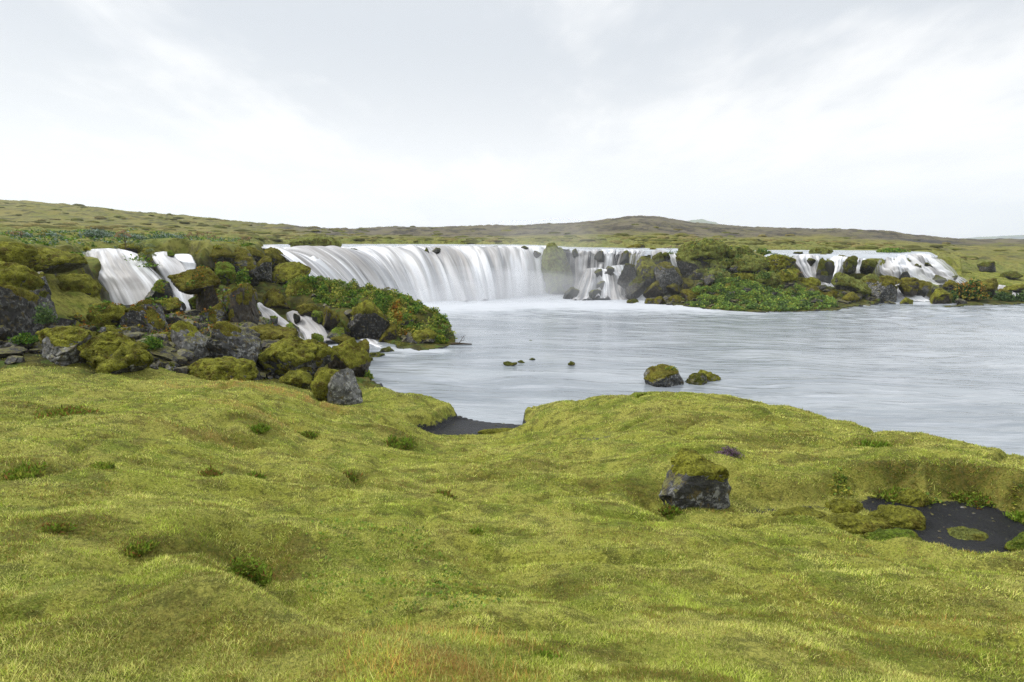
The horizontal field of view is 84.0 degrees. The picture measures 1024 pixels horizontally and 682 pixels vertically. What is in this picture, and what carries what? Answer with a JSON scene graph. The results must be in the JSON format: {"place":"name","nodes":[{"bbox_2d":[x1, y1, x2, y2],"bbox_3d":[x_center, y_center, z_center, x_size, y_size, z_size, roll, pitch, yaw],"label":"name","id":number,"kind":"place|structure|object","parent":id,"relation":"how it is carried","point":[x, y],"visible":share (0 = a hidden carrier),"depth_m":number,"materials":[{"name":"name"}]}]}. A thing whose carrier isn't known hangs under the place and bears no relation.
{"place":"outdoors","nodes":[
{"label":"outdoors","id":0,"kind":"place"},
{"bbox_2d":[0,223,1023,681],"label":"ground","id":1,"kind":"structure","parent":0,"point":[998,531],"depth_m":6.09,"materials":[{"name":"plant"}]},
{"bbox_2d":[0,241,40,267],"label":"boulder","id":2,"kind":"object","parent":1,"relation":"on","point":[27,255],"visible":0.84,"depth_m":17.28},
{"bbox_2d":[0,261,44,290],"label":"boulder","id":3,"kind":"object","parent":1,"relation":"on","point":[17,275],"visible":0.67,"depth_m":16.47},
{"bbox_2d":[0,284,45,339],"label":"boulder","id":4,"kind":"object","parent":1,"relation":"on","point":[17,308],"visible":0.6,"depth_m":15.72,"materials":[{"name":"stone"}]},
{"bbox_2d":[0,460,48,479],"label":"heath tuft","id":5,"kind":"object","parent":1,"relation":"on","point":[25,470],"visible":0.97,"depth_m":5.47,"materials":[{"name":"green plant"}]},
{"bbox_2d":[29,287,57,327],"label":"boulder","id":6,"kind":"object","parent":1,"relation":"on","point":[43,294],"visible":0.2,"depth_m":16.74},
{"bbox_2d":[32,302,59,325],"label":"herb","id":7,"kind":"object","parent":1,"relation":"on","point":[44,317],"visible":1,"depth_m":15.47,"materials":[{"name":"green plant"}]},
{"bbox_2d":[27,520,82,534],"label":"heath tuft","id":8,"kind":"object","parent":1,"relation":"on","point":[58,527],"visible":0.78,"depth_m":3.89,"materials":[{"name":"green plant"}]},
{"bbox_2d":[34,247,87,273],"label":"boulder","id":9,"kind":"object","parent":1,"relation":"on","point":[54,260],"visible":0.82,"depth_m":20.00,"materials":[{"name":"plant"}]},
{"bbox_2d":[35,326,95,366],"bbox_3d":[-11.401,0.365,14.664,1.607,1.558,1.358,0,10,0],"label":"boulder","id":10,"kind":"object","parent":1,"relation":"on","point":[59,344],"visible":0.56,"depth_m":14.21,"materials":[{"name":"stone"}]},
{"bbox_2d":[33,405,99,418],"bbox_3d":[-6.820,1.089,8.615,0.979,0.188,0.778,0,10,0],"label":"heath tuft","id":11,"kind":"object","parent":1,"relation":"on","point":[63,411],"visible":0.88,"depth_m":8.60,"materials":[{"name":"green plant"}]},
{"bbox_2d":[56,273,101,299],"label":"boulder","id":12,"kind":"object","parent":1,"relation":"on","point":[89,285],"visible":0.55,"depth_m":21.49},
{"bbox_2d":[78,227,114,236],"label":"shrub","id":13,"kind":"object","parent":1,"relation":"on","point":[93,233],"visible":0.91,"depth_m":32.15,"materials":[{"name":"green plant"}]},
{"bbox_2d":[86,302,128,328],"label":"boulder","id":14,"kind":"object","parent":1,"relation":"on","point":[111,314],"visible":0.59,"depth_m":19.05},
{"bbox_2d":[76,331,153,373],"bbox_3d":[-10.176,0.564,14.550,2.111,1.574,1.376,7,12,33],"label":"boulder","id":15,"kind":"object","parent":1,"relation":"on","point":[109,352],"visible":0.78,"depth_m":14.20,"materials":[{"name":"plant"}]},
{"bbox_2d":[0,228,243,253],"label":"ground cover","id":16,"kind":"object","parent":1,"relation":"on","point":[56,238],"visible":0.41,"depth_m":31.65,"materials":[{"name":"green plant"}]},
{"bbox_2d":[86,248,173,304],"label":"waterfall","id":17,"kind":"structure","parent":1,"relation":"on","point":[127,282],"depth_m":25.48,"materials":[{"name":"liquid"}]},
{"bbox_2d":[119,539,160,559],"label":"heath tuft","id":18,"kind":"object","parent":1,"relation":"on","point":[143,549],"visible":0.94,"depth_m":3.80,"materials":[{"name":"green plant"}]},
{"bbox_2d":[120,298,167,332],"bbox_3d":[-12.080,-0.507,18.974,1.569,1.868,1.333,0,10,0],"label":"boulder","id":19,"kind":"object","parent":1,"relation":"on","point":[132,315],"visible":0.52,"depth_m":18.54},
{"bbox_2d":[144,279,173,299],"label":"boulder","id":20,"kind":"object","parent":1,"relation":"on","point":[159,292],"visible":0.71,"depth_m":24.45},
{"bbox_2d":[155,297,180,314],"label":"boulder","id":21,"kind":"object","parent":1,"relation":"on","point":[169,307],"visible":0.56,"depth_m":20.78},
{"bbox_2d":[152,251,192,310],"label":"waterfall","id":22,"kind":"structure","parent":1,"relation":"on","point":[168,266],"depth_m":27.70,"materials":[{"name":"liquid"}]},
{"bbox_2d":[73,261,274,336],"bbox_3d":[-12.861,-1.518,24.219,5.040,3.496,14.010,-1,10,-8],"label":"ground cover","id":23,"kind":"object","parent":1,"relation":"on","point":[83,321],"visible":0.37,"depth_m":19.59,"materials":[{"name":"green plant"}]},
{"bbox_2d":[174,254,195,269],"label":"waterfall","id":24,"kind":"structure","parent":1,"relation":"on","point":[187,261],"depth_m":29.26,"materials":[{"name":"liquid"}]},
{"bbox_2d":[170,320,209,360],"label":"boulder","id":25,"kind":"object","parent":1,"relation":"on","point":[188,335],"visible":0.47,"depth_m":16.96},
{"bbox_2d":[167,267,220,294],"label":"boulder","id":26,"kind":"object","parent":1,"relation":"on","point":[184,278],"visible":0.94,"depth_m":23.23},
{"bbox_2d":[195,287,219,311],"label":"boulder","id":27,"kind":"object","parent":1,"relation":"on","point":[206,298],"visible":0.52,"depth_m":23.73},
{"bbox_2d":[199,302,227,323],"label":"boulder","id":28,"kind":"object","parent":1,"relation":"on","point":[219,309],"visible":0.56,"depth_m":21.51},
{"bbox_2d":[194,248,236,263],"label":"boulder","id":29,"kind":"object","parent":1,"relation":"on","point":[216,255],"visible":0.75,"depth_m":30.72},
{"bbox_2d":[187,356,258,380],"bbox_3d":[-7.999,0.873,15.761,1.820,0.824,1.475,-6,12,-31],"label":"boulder","id":30,"kind":"object","parent":1,"relation":"on","point":[225,368],"visible":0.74,"depth_m":15.43,"materials":[{"name":"plant"}]},
{"bbox_2d":[214,262,236,285],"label":"boulder","id":31,"kind":"object","parent":1,"relation":"on","point":[224,272],"visible":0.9,"depth_m":29.48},
{"bbox_2d":[205,321,260,362],"bbox_3d":[-8.632,0.312,17.684,1.563,1.978,1.200,-5,11,-24],"label":"boulder","id":32,"kind":"object","parent":1,"relation":"on","point":[225,338],"visible":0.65,"depth_m":17.25,"materials":[{"name":"stone"}]},
{"bbox_2d":[222,282,259,324],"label":"boulder","id":33,"kind":"object","parent":1,"relation":"on","point":[242,307],"visible":0.67,"depth_m":21.99,"materials":[{"name":"stone"}]},
{"bbox_2d":[234,247,258,286],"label":"boulder","id":34,"kind":"object","parent":1,"relation":"on","point":[244,258],"visible":0.62,"depth_m":32.61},
{"bbox_2d":[222,551,275,589],"bbox_3d":[-1.738,1.510,3.685,0.373,0.323,0.323,-4,11,-20],"label":"heath tuft","id":35,"kind":"object","parent":1,"relation":"on","point":[253,571],"visible":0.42,"depth_m":3.67,"materials":[{"name":"green plant"}]},
{"bbox_2d":[256,256,271,282],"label":"boulder","id":36,"kind":"object","parent":1,"relation":"on","point":[264,267],"visible":0.57,"depth_m":34.10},
{"bbox_2d":[248,323,297,340],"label":"boulder","id":37,"kind":"object","parent":1,"relation":"on","point":[266,331],"visible":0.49,"depth_m":21.03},
{"bbox_2d":[264,247,286,266],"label":"boulder","id":38,"kind":"object","parent":1,"relation":"on","point":[276,256],"visible":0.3,"depth_m":41.87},
{"bbox_2d":[262,288,289,308],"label":"boulder","id":39,"kind":"object","parent":1,"relation":"on","point":[273,298],"visible":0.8,"depth_m":31.06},
{"bbox_2d":[257,302,302,338],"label":"cascade","id":40,"kind":"object","parent":1,"relation":"on","point":[266,312],"visible":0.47,"depth_m":29.11,"materials":[{"name":"liquid"}]},
{"bbox_2d":[272,261,310,284],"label":"boulder","id":41,"kind":"object","parent":1,"relation":"on","point":[286,271],"visible":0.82,"depth_m":35.16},
{"bbox_2d":[279,369,312,386],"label":"boulder","id":42,"kind":"object","parent":1,"relation":"on","point":[298,378],"visible":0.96,"depth_m":16.72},
{"bbox_2d":[256,335,336,378],"bbox_3d":[-7.239,0.742,18.706,2.450,1.851,2.081,5,11,24],"label":"boulder","id":43,"kind":"object","parent":1,"relation":"on","point":[280,358],"visible":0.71,"depth_m":17.98,"materials":[{"name":"plant"}]},
{"bbox_2d":[285,279,312,297],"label":"boulder","id":44,"kind":"object","parent":1,"relation":"on","point":[296,286],"visible":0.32,"depth_m":32.16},
{"bbox_2d":[295,303,320,316],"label":"boulder","id":45,"kind":"object","parent":1,"relation":"on","point":[305,309],"visible":0.77,"depth_m":29.76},
{"bbox_2d":[287,310,331,340],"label":"cascade","id":46,"kind":"object","parent":1,"relation":"on","point":[308,326],"visible":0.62,"depth_m":28.66,"materials":[{"name":"liquid"}]},
{"bbox_2d":[288,236,341,246],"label":"boulder","id":47,"kind":"object","parent":1,"relation":"on","point":[317,240],"visible":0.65,"depth_m":51.58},
{"bbox_2d":[310,367,338,401],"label":"boulder","id":48,"kind":"object","parent":1,"relation":"on","point":[320,382],"visible":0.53,"depth_m":15.37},
{"bbox_2d":[323,306,340,331],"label":"boulder","id":49,"kind":"object","parent":1,"relation":"on","point":[332,319],"visible":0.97,"depth_m":28.54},
{"bbox_2d":[327,368,362,405],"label":"boulder","id":50,"kind":"object","parent":1,"relation":"on","point":[343,388],"visible":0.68,"depth_m":15.34,"materials":[{"name":"stone"}]},
{"bbox_2d":[328,337,371,376],"bbox_3d":[-5.741,0.905,20.316,1.513,2.068,1.364,4,11,22],"label":"boulder","id":51,"kind":"object","parent":1,"relation":"on","point":[352,354],"visible":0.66,"depth_m":19.84,"materials":[{"name":"plant"}]},
{"bbox_2d":[347,300,388,339],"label":"boulder","id":52,"kind":"object","parent":1,"relation":"on","point":[368,320],"visible":0.83,"depth_m":28.38,"materials":[{"name":"stone"}]},
{"bbox_2d":[282,274,457,339],"bbox_3d":[-8.081,-2.169,31.781,13.190,3.027,3.954,6,12,30],"label":"ground cover","id":53,"kind":"object","parent":1,"relation":"on","point":[402,297],"visible":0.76,"depth_m":31.37,"materials":[{"name":"green plant"}]},
{"bbox_2d":[378,322,398,341],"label":"boulder","id":54,"kind":"object","parent":1,"relation":"on","point":[391,332],"visible":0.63,"depth_m":27.98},
{"bbox_2d":[381,434,418,449],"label":"heath tuft","id":55,"kind":"object","parent":1,"relation":"on","point":[398,443],"visible":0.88,"depth_m":11.55,"materials":[{"name":"green plant"}]},
{"bbox_2d":[384,298,417,335],"bbox_3d":[-5.658,-1.245,29.380,1.562,1.709,2.991,-4,11,-21],"label":"ground cover","id":56,"kind":"object","parent":1,"relation":"on","point":[399,320],"visible":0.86,"depth_m":29.30,"materials":[{"name":"green plant"}]},
{"bbox_2d":[262,245,545,301],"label":"waterfall","id":57,"kind":"structure","parent":1,"relation":"on","point":[461,273],"depth_m":47.71,"materials":[{"name":"liquid"}]},
{"bbox_2d":[299,517,512,613],"bbox_3d":[-0.980,1.594,4.276,1.200,0.726,2.756,-5,11,-24],"label":"ground cover","id":58,"kind":"object","parent":1,"relation":"on","point":[441,592],"visible":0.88,"depth_m":3.99,"materials":[{"name":"green plant"}]},
{"bbox_2d":[411,328,436,343],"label":"boulder","id":59,"kind":"object","parent":1,"relation":"on","point":[420,336],"visible":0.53,"depth_m":27.11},
{"bbox_2d":[0,264,967,379],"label":"rubble","id":60,"kind":"object","parent":1,"relation":"on","point":[182,360],"visible":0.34,"depth_m":17.89,"materials":[{"name":"stone"}]},
{"bbox_2d":[7,331,38,344],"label":"herb","id":61,"kind":"object","parent":60,"relation":"on","point":[26,338],"visible":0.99,"depth_m":15.04,"materials":[{"name":"green plant"}]},
{"bbox_2d":[140,332,164,349],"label":"herb","id":62,"kind":"object","parent":60,"relation":"on","point":[152,342],"visible":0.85,"depth_m":16.00,"materials":[{"name":"green plant"}]},
{"bbox_2d":[541,243,567,293],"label":"boulder","id":63,"kind":"object","parent":1,"relation":"on","point":[554,260],"visible":0.75,"depth_m":52.13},
{"bbox_2d":[556,262,573,293],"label":"waterfall","id":64,"kind":"object","parent":1,"relation":"on","point":[567,282],"visible":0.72,"depth_m":51.96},
{"bbox_2d":[572,268,625,299],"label":"cascade","id":65,"kind":"object","parent":1,"relation":"on","point":[591,280],"visible":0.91,"depth_m":48.58,"materials":[{"name":"liquid"}]},
{"bbox_2d":[617,263,635,288],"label":"boulder","id":66,"kind":"object","parent":1,"relation":"on","point":[627,276],"visible":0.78,"depth_m":47.81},
{"bbox_2d":[635,256,655,287],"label":"boulder","id":67,"kind":"object","parent":1,"relation":"on","point":[644,267],"visible":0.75,"depth_m":47.97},
{"bbox_2d":[643,280,664,298],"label":"boulder","id":68,"kind":"object","parent":1,"relation":"on","point":[654,289],"visible":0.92,"depth_m":46.65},
{"bbox_2d":[653,261,682,293],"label":"boulder","id":69,"kind":"object","parent":1,"relation":"on","point":[666,273],"visible":0.89,"depth_m":46.84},
{"bbox_2d":[657,500,683,519],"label":"heath tuft","id":70,"kind":"object","parent":1,"relation":"on","point":[667,511],"visible":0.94,"depth_m":6.84,"materials":[{"name":"green plant"}]},
{"bbox_2d":[676,241,702,276],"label":"boulder","id":71,"kind":"object","parent":1,"relation":"on","point":[686,266],"visible":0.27,"depth_m":49.00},
{"bbox_2d":[659,448,730,509],"bbox_3d":[2.268,1.872,7.107,0.774,0.932,0.728,-10,14,-43],"label":"boulder","id":72,"kind":"object","parent":1,"relation":"on","point":[695,479],"visible":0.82,"depth_m":6.97,"materials":[{"name":"stone"}]},
{"bbox_2d":[688,239,728,263],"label":"boulder","id":73,"kind":"object","parent":1,"relation":"on","point":[708,254],"visible":0.85,"depth_m":47.54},
{"bbox_2d":[709,258,732,269],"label":"boulder","id":74,"kind":"object","parent":1,"relation":"on","point":[717,262],"visible":0.69,"depth_m":47.17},
{"bbox_2d":[725,246,753,258],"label":"boulder","id":75,"kind":"object","parent":1,"relation":"on","point":[732,253],"visible":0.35,"depth_m":47.95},
{"bbox_2d":[688,238,796,283],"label":"ground cover","id":76,"kind":"object","parent":1,"relation":"on","point":[704,240],"visible":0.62,"depth_m":47.35,"materials":[{"name":"green plant"}]},
{"bbox_2d":[729,254,769,273],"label":"boulder","id":77,"kind":"object","parent":1,"relation":"on","point":[760,266],"visible":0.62,"depth_m":46.62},
{"bbox_2d":[684,271,838,311],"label":"ground cover","id":78,"kind":"object","parent":1,"relation":"on","point":[778,302],"visible":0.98,"depth_m":43.14,"materials":[{"name":"green plant"}]},
{"bbox_2d":[754,271,780,286],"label":"boulder","id":79,"kind":"object","parent":1,"relation":"on","point":[774,280],"visible":0.68,"depth_m":45.71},
{"bbox_2d":[765,254,795,271],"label":"boulder","id":80,"kind":"object","parent":1,"relation":"on","point":[784,262],"visible":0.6,"depth_m":47.55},
{"bbox_2d":[776,269,797,282],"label":"boulder","id":81,"kind":"object","parent":1,"relation":"on","point":[786,277],"visible":0.68,"depth_m":46.49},
{"bbox_2d":[771,506,829,518],"bbox_3d":[3.437,2.083,6.793,0.700,0.164,0.309,0,10,0],"label":"moss cushion","id":82,"kind":"object","parent":1,"relation":"on","point":[797,510],"visible":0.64,"depth_m":6.76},
{"bbox_2d":[816,258,828,282],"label":"boulder","id":83,"kind":"object","parent":1,"relation":"on","point":[822,274],"visible":0.88,"depth_m":48.89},
{"bbox_2d":[825,497,862,512],"bbox_3d":[4.112,2.081,7.056,0.447,0.247,0.320,-5,11,-25],"label":"moss cushion","id":84,"kind":"object","parent":1,"relation":"on","point":[841,505],"visible":0.72,"depth_m":6.98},
{"bbox_2d":[842,255,857,274],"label":"boulder","id":85,"kind":"object","parent":1,"relation":"on","point":[850,264],"visible":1,"depth_m":49.14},
{"bbox_2d":[831,272,871,297],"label":"boulder","id":86,"kind":"object","parent":1,"relation":"on","point":[842,281],"visible":0.77,"depth_m":46.13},
{"bbox_2d":[820,512,893,534],"bbox_3d":[3.970,2.167,6.612,0.899,0.296,0.425,0,10,0],"label":"moss cushion","id":87,"kind":"object","parent":1,"relation":"on","point":[852,522],"visible":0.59,"depth_m":6.51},
{"bbox_2d":[860,259,877,274],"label":"boulder","id":88,"kind":"object","parent":1,"relation":"on","point":[867,266],"visible":0.91,"depth_m":49.10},
{"bbox_2d":[853,438,893,447],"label":"heath tuft","id":89,"kind":"object","parent":1,"relation":"on","point":[876,444],"visible":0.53,"depth_m":9.27,"materials":[{"name":"green plant"}]},
{"bbox_2d":[864,279,897,301],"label":"boulder","id":90,"kind":"object","parent":1,"relation":"on","point":[884,291],"visible":0.81,"depth_m":45.38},
{"bbox_2d":[862,528,921,540],"bbox_3d":[4.221,2.220,6.303,0.642,0.273,0.344,0,10,0],"label":"moss cushion","id":91,"kind":"object","parent":1,"relation":"on","point":[885,534],"visible":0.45,"depth_m":6.27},
{"bbox_2d":[868,504,925,530],"bbox_3d":[4.566,2.145,6.769,0.658,0.396,0.482,3,11,15],"label":"moss cushion","id":92,"kind":"object","parent":1,"relation":"on","point":[899,516],"visible":0.7,"depth_m":6.62,"materials":[{"name":"plant"}]},
{"bbox_2d":[869,485,934,506],"bbox_3d":[4.983,1.982,7.300,0.799,0.204,0.547,2,10,10],"label":"heath tuft","id":93,"kind":"object","parent":1,"relation":"on","point":[886,494],"visible":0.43,"depth_m":7.30,"materials":[{"name":"green plant"}]},
{"bbox_2d":[897,281,918,295],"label":"boulder","id":94,"kind":"object","parent":1,"relation":"on","point":[909,289],"visible":0.98,"depth_m":47.26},
{"bbox_2d":[894,488,929,506],"bbox_3d":[5.053,2.051,7.207,0.421,0.349,0.308,0,10,0],"label":"moss cushion","id":95,"kind":"object","parent":1,"relation":"on","point":[917,497],"visible":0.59,"depth_m":7.12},
{"bbox_2d":[878,254,966,284],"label":"waterfall","id":96,"kind":"structure","parent":1,"relation":"on","point":[897,266],"depth_m":51.87,"materials":[{"name":"liquid"}]},
{"bbox_2d":[916,280,931,296],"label":"boulder","id":97,"kind":"object","parent":1,"relation":"on","point":[924,288],"visible":0.67,"depth_m":47.56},
{"bbox_2d":[828,467,1023,508],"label":"ground cover","id":98,"kind":"object","parent":1,"relation":"on","point":[848,490],"visible":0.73,"depth_m":7.43,"materials":[{"name":"green plant"}]},
{"bbox_2d":[929,288,952,303],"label":"boulder","id":99,"kind":"object","parent":1,"relation":"on","point":[940,296],"visible":0.86,"depth_m":44.55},
{"bbox_2d":[947,526,988,540],"bbox_3d":[5.144,2.188,6.431,0.440,0.124,0.319,0,10,0],"label":"moss cushion","id":100,"kind":"object","parent":1,"relation":"on","point":[962,532],"visible":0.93,"depth_m":6.38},
{"bbox_2d":[948,277,991,299],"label":"shrub","id":101,"kind":"object","parent":1,"relation":"on","point":[971,289],"visible":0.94,"depth_m":45.13,"materials":[{"name":"green plant"}]},
{"bbox_2d":[944,488,995,509],"bbox_3d":[5.885,1.991,7.291,0.660,0.199,0.579,-3,11,-18],"label":"heath tuft","id":102,"kind":"object","parent":1,"relation":"on","point":[970,498],"visible":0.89,"depth_m":7.18,"materials":[{"name":"green plant"}]},
{"bbox_2d":[977,261,995,272],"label":"boulder","id":103,"kind":"object","parent":1,"relation":"on","point":[985,266],"visible":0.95,"depth_m":65.06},
{"bbox_2d":[978,278,998,296],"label":"boulder","id":104,"kind":"object","parent":1,"relation":"on","point":[992,284],"visible":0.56,"depth_m":46.65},
{"bbox_2d":[993,291,1019,300],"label":"shrub","id":105,"kind":"object","parent":1,"relation":"on","point":[1004,296],"visible":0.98,"depth_m":45.45,"materials":[{"name":"green plant"}]},
{"bbox_2d":[1004,531,1023,551],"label":"moss cushion","id":106,"kind":"object","parent":1,"relation":"on","point":[1014,544],"visible":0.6,"depth_m":6.07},
{"bbox_2d":[0,200,1023,263],"bbox_3d":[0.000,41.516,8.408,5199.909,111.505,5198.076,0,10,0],"label":"hills","id":107,"kind":"structure","parent":0,"point":[981,248],"depth_m":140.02,"materials":[{"name":"plant"}]},
{"bbox_2d":[0,0,1023,238],"label":"sky","id":108,"kind":"structure","parent":0,"point":[902,116],"materials":[{"name":"white"}]},
{"bbox_2d":[263,244,937,259],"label":"river","id":109,"kind":"structure","parent":0,"point":[866,254],"depth_m":61.44,"materials":[{"name":"liquid"}]},
{"bbox_2d":[574,249,643,293],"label":"waterfall","id":110,"kind":"structure","parent":109,"relation":"on","point":[581,261],"depth_m":50.70,"materials":[{"name":"liquid"}]},
{"bbox_2d":[793,254,833,286],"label":"waterfall","id":111,"kind":"structure","parent":109,"relation":"on","point":[807,269],"depth_m":49.92,"materials":[{"name":"liquid"}]},
{"bbox_2d":[324,293,1023,456],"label":"water","id":112,"kind":"structure","parent":0,"point":[953,373],"depth_m":24.00,"materials":[{"name":"liquid"}]},
{"bbox_2d":[625,277,645,299],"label":"boulder","id":113,"kind":"object","parent":112,"relation":"on","point":[635,289],"visible":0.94,"depth_m":47.03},
{"bbox_2d":[644,363,683,386],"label":"boulder","id":114,"kind":"object","parent":112,"relation":"in","point":[659,375],"visible":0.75,"depth_m":19.69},
{"bbox_2d":[685,373,706,384],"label":"boulder","id":115,"kind":"object","parent":112,"relation":"in","point":[697,378],"visible":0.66,"depth_m":20.05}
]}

